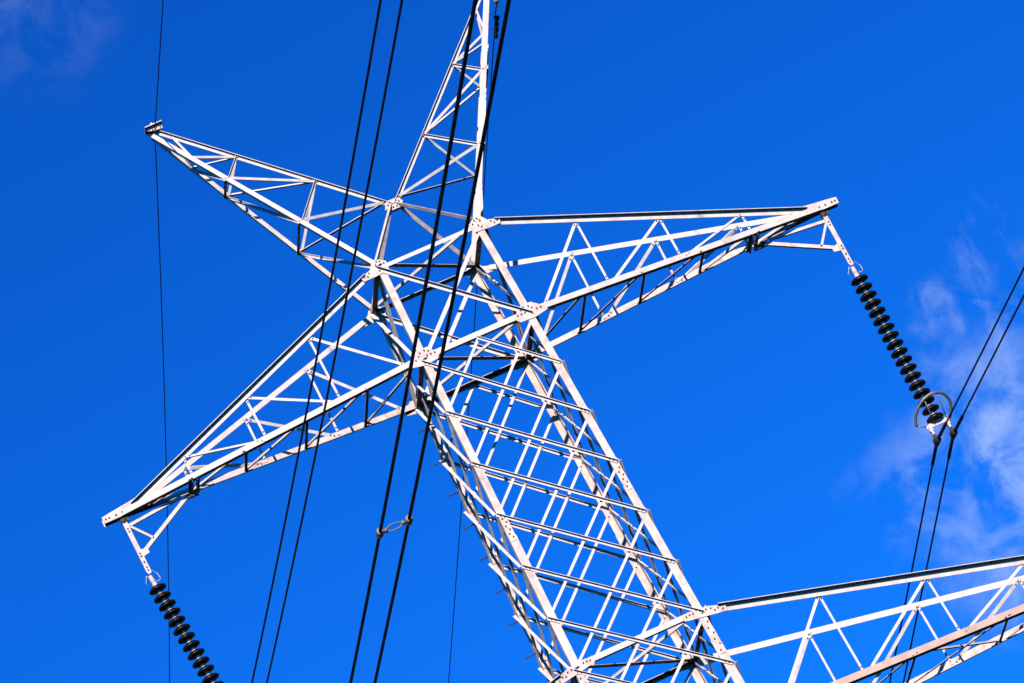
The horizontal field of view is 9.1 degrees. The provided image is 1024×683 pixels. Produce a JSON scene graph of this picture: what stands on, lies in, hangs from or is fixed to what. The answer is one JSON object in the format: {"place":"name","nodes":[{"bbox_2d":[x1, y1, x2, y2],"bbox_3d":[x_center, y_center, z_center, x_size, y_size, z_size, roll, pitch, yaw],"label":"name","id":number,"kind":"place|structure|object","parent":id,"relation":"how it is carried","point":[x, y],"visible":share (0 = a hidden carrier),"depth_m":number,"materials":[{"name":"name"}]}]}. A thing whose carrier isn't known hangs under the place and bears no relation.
{"place":"outdoors","nodes":[
{"label":"outdoors","id":0,"kind":"place"},
{"bbox_2d":[349,0,476,682],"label":"conductor","id":1,"kind":"object","parent":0,"point":[456,109],"visible":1,"depth_m":47.82,"materials":[{"name":"metal"}]},
{"bbox_2d":[376,515,412,538],"bbox_3d":[-0.967,1.522,53.139,0.333,0.069,0.100,-24,-19,-12],"label":"bundle spacer","id":2,"kind":"object","parent":1,"relation":"attached to","point":[406,521],"visible":1,"depth_m":53.12,"materials":[{"name":"metal"}]},
{"bbox_2d":[373,0,510,682],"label":"conductor","id":3,"kind":"object","parent":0,"point":[490,100],"visible":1,"depth_m":48.16,"materials":[{"name":"metal"}]},
{"bbox_2d":[0,0,1023,682],"label":"sky","id":4,"kind":"structure","parent":0,"point":[760,415],"materials":[{"name":"blue"}]},
{"bbox_3d":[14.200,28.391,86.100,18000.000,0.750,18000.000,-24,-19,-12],"label":"ground","id":5,"kind":"structure","parent":0,"visible":0},
{"bbox_2d":[102,0,1023,682],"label":"lattice tower","id":6,"kind":"structure","parent":5,"relation":"on","point":[156,492],"depth_m":96.54,"materials":[{"name":"metal"}]},
{"bbox_2d":[150,0,169,682],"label":"earth wire","id":7,"kind":"object","parent":6,"relation":"attached to","point":[155,130],"visible":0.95,"depth_m":103.54,"materials":[{"name":"metal"}]},
{"bbox_2d":[146,570,223,682],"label":"insulator string","id":8,"kind":"object","parent":6,"relation":"hanging from","point":[186,637],"visible":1,"depth_m":95.13,"materials":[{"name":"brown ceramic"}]},
{"bbox_2d":[251,0,381,682],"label":"conductor","id":9,"kind":"object","parent":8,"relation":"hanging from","point":[338,240],"visible":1,"depth_m":74.31,"materials":[{"name":"metal"}]},
{"bbox_2d":[266,0,402,682],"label":"conductor","id":10,"kind":"object","parent":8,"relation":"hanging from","point":[356,244],"visible":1,"depth_m":74.77,"materials":[{"name":"metal"}]},
{"bbox_2d":[448,0,499,682],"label":"earth wire","id":11,"kind":"object","parent":6,"relation":"attached to","point":[496,23],"visible":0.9,"depth_m":105.69,"materials":[{"name":"metal"}]},
{"bbox_2d":[848,261,957,446],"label":"insulator string","id":12,"kind":"object","parent":6,"relation":"hanging from","point":[934,419],"visible":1,"depth_m":97.25,"materials":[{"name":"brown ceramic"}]},
{"bbox_2d":[889,266,1023,682],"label":"conductor","id":13,"kind":"object","parent":12,"relation":"hanging from","point":[942,431],"visible":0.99,"depth_m":96.64,"materials":[{"name":"metal"}]},
{"bbox_2d":[903,294,1023,682],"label":"conductor","id":14,"kind":"object","parent":12,"relation":"hanging from","point":[962,415],"visible":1,"depth_m":97.53,"materials":[{"name":"metal"}]}
]}

